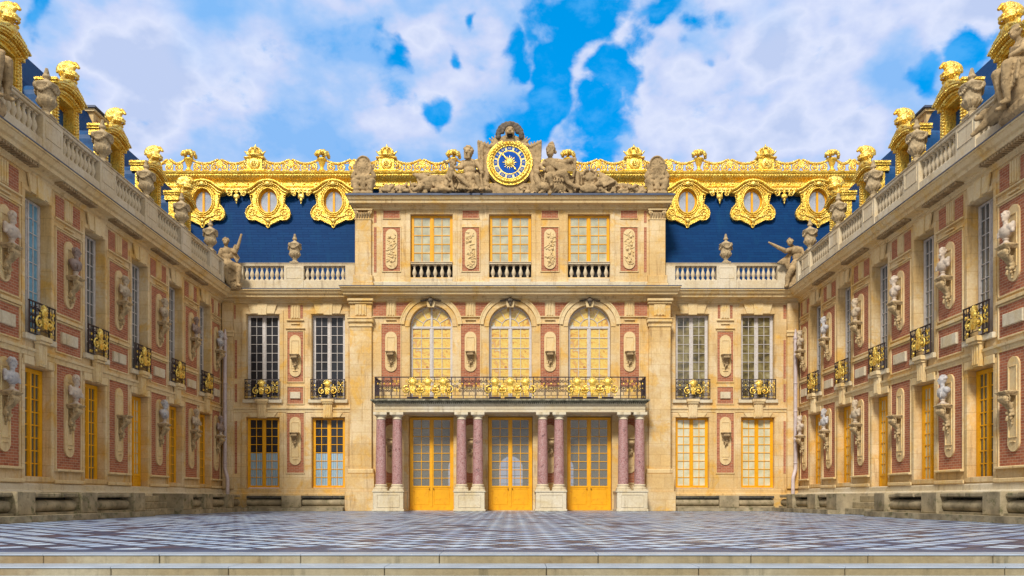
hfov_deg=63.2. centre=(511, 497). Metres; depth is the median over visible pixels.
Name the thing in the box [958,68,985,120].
stone urn
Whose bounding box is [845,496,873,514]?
door steps
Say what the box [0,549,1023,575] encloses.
court steps
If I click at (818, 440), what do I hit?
window
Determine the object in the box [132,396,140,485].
door
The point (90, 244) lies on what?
window
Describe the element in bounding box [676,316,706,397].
window
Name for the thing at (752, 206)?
round window
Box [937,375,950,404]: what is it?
marble bust
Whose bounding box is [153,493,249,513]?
stone bench
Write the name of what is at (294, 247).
stone urn
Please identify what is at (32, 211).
window
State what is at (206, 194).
round window
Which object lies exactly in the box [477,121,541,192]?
clock
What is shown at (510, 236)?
window
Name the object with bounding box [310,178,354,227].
round window
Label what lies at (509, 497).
door
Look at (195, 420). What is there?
marble bust
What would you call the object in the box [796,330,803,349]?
marble bust
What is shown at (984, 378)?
window
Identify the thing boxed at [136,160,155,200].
stone urn
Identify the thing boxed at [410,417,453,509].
door
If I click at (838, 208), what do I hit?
stone urn
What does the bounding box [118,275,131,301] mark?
marble bust
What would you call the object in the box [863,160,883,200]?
stone urn
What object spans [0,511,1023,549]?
court pavement
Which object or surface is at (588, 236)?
window
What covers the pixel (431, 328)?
arched window
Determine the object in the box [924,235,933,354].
window
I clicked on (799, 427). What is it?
marble bust
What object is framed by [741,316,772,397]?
window
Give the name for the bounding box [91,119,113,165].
stone urn
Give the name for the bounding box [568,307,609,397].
arched window
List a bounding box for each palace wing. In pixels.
[0,1,230,495]
[789,1,1023,495]
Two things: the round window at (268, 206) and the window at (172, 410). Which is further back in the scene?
the round window at (268, 206)
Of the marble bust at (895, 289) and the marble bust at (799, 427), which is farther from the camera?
the marble bust at (799, 427)
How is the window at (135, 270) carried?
in the palace wing at (135, 360)
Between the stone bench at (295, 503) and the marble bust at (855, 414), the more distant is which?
the stone bench at (295, 503)
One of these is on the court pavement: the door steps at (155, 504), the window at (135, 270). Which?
the door steps at (155, 504)
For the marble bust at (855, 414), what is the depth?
31.90 m
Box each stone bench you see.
[0,491,154,523]
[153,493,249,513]
[244,496,344,510]
[676,496,774,510]
[771,493,866,513]
[864,491,1023,524]
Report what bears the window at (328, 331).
in the palace building
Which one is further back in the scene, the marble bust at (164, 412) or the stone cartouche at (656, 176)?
the stone cartouche at (656, 176)
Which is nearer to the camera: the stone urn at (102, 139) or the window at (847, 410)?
the stone urn at (102, 139)
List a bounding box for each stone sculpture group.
[378,143,491,192]
[519,141,646,194]
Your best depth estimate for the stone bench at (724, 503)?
38.24 m
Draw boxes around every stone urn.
[33,68,60,120]
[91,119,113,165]
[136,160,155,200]
[173,193,190,229]
[202,219,217,252]
[288,234,301,262]
[719,234,732,262]
[802,219,817,252]
[830,193,846,229]
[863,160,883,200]
[905,119,927,165]
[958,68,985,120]
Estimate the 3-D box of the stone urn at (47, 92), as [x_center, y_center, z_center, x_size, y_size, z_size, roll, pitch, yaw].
[-13.340,-11.591,23.850,0.656,1.432,0.644,0,0,0]
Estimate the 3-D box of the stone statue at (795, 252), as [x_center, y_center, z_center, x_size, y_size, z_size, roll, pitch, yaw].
[12.717,-10.769,38.281,1.813,2.437,0.820,0,0,-26]
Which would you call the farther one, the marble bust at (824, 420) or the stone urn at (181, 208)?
the marble bust at (824, 420)
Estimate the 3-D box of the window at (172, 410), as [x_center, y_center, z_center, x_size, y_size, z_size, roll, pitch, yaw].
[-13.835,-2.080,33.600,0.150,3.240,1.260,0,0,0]
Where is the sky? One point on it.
(215, 79)
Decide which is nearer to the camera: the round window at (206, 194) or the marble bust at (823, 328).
the marble bust at (823, 328)
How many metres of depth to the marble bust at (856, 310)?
31.89 m
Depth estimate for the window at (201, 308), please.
37.31 m
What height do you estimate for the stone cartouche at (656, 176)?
1.803 m
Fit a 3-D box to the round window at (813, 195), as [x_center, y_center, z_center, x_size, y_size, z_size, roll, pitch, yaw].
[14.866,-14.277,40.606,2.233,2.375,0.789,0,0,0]
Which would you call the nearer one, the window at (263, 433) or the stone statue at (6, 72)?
the stone statue at (6, 72)
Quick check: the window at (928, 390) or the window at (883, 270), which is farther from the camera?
the window at (883, 270)
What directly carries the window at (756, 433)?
in the palace building
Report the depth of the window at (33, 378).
24.11 m
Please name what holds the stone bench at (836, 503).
on the court pavement
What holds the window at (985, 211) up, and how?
in the palace wing at (955, 189)
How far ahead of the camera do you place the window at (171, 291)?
34.02 m
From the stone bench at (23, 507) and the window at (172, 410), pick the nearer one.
the stone bench at (23, 507)
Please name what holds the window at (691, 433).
in the palace building
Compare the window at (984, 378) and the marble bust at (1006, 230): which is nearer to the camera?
the marble bust at (1006, 230)
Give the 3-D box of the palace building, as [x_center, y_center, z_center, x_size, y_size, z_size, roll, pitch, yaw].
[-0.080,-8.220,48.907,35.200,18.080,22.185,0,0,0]
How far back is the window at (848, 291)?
34.03 m
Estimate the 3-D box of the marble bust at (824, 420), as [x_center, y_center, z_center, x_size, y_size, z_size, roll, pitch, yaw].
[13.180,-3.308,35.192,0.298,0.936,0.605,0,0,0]
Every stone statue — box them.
[0,49,14,117]
[218,234,241,290]
[768,238,803,288]
[970,23,1023,136]
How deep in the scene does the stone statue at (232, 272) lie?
38.23 m
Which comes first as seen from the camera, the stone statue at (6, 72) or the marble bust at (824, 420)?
the stone statue at (6, 72)
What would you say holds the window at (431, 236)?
in the palace building
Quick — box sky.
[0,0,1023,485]
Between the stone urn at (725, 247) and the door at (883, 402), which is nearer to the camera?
the door at (883, 402)
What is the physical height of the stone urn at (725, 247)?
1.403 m
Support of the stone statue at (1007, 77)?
on the palace wing at (955, 189)
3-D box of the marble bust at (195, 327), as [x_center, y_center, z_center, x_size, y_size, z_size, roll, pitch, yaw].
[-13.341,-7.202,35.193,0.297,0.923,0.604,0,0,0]
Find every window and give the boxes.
[25,198,39,334]
[25,367,41,476]
[85,235,95,354]
[85,383,96,478]
[132,264,138,368]
[169,287,174,381]
[169,406,175,482]
[179,178,226,227]
[200,306,202,391]
[200,414,204,483]
[244,178,290,227]
[248,316,278,397]
[248,418,278,487]
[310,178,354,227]
[313,316,344,397]
[313,418,344,487]
[411,216,452,261]
[411,307,451,397]
[489,307,530,397]
[490,216,530,261]
[568,216,608,261]
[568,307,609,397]
[666,178,710,227]
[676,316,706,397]
[676,418,707,487]
[729,178,775,227]
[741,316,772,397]
[741,418,772,487]
[794,178,841,227]
[816,414,820,483]
[817,305,820,390]
[844,406,850,482]
[845,287,850,381]
[880,264,887,369]
[922,383,933,478]
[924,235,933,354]
[976,367,992,476]
[978,198,992,334]
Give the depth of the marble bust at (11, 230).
22.14 m
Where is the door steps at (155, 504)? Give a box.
[145,496,174,514]
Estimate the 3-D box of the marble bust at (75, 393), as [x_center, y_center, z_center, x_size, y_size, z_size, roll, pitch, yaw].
[-13.341,-3.306,25.473,0.297,0.931,0.604,0,0,0]
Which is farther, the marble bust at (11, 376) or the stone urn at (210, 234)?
the stone urn at (210, 234)
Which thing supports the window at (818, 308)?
in the palace wing at (955, 189)
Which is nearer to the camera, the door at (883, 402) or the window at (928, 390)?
the window at (928, 390)
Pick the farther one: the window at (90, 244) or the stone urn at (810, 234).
the stone urn at (810, 234)
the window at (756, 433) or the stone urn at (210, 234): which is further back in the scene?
the window at (756, 433)
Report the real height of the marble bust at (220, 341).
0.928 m
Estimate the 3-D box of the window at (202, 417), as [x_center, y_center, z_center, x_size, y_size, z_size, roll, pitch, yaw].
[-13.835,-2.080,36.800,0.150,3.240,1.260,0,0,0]
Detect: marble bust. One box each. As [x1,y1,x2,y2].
[2,210,20,244]
[2,356,20,390]
[68,247,81,277]
[68,374,83,404]
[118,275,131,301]
[159,298,168,321]
[159,399,168,423]
[191,317,200,336]
[191,409,200,429]
[216,330,223,349]
[216,415,224,435]
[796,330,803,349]
[796,415,803,435]
[819,408,828,429]
[820,316,828,337]
[849,400,860,423]
[851,298,860,321]
[889,275,900,301]
[935,247,950,277]
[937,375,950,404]
[997,210,1015,245]
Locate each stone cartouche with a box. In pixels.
[351,155,375,192]
[644,155,669,192]
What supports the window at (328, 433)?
in the palace building
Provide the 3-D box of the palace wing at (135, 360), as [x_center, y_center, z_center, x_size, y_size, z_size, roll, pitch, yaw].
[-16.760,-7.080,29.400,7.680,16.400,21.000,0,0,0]
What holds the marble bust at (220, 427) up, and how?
on the palace wing at (135, 360)
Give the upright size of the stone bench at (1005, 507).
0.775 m
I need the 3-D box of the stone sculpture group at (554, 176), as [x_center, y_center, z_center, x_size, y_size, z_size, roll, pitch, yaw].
[3.301,-15.110,38.367,5.984,2.669,1.045,0,0,0]
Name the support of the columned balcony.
attached to the palace building
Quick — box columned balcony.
[370,377,649,510]
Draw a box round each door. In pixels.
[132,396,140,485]
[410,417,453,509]
[488,417,531,509]
[567,417,610,509]
[879,396,887,485]
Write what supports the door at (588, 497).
in the palace building
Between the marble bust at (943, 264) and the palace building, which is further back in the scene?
the palace building
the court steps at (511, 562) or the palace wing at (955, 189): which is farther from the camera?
the palace wing at (955, 189)
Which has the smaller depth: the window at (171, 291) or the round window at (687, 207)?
the window at (171, 291)
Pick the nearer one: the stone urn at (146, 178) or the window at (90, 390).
the window at (90, 390)
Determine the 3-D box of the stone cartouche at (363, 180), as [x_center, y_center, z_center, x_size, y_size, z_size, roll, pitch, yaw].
[-6.849,-14.840,38.370,1.168,1.804,0.505,0,0,0]
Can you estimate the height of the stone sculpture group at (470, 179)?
2.568 m
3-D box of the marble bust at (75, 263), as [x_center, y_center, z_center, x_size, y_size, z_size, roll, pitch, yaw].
[-13.340,-7.204,25.488,0.298,0.928,0.605,0,0,0]
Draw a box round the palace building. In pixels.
[160,144,859,510]
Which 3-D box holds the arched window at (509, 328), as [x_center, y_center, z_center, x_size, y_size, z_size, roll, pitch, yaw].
[-0.080,-6.710,38.825,1.960,4.400,0.150,0,0,0]
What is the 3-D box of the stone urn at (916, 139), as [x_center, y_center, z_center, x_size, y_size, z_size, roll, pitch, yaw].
[13.180,-11.591,27.100,0.656,1.432,0.644,0,0,0]
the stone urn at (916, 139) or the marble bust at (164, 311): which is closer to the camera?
the stone urn at (916, 139)
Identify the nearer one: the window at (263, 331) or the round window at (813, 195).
the window at (263, 331)

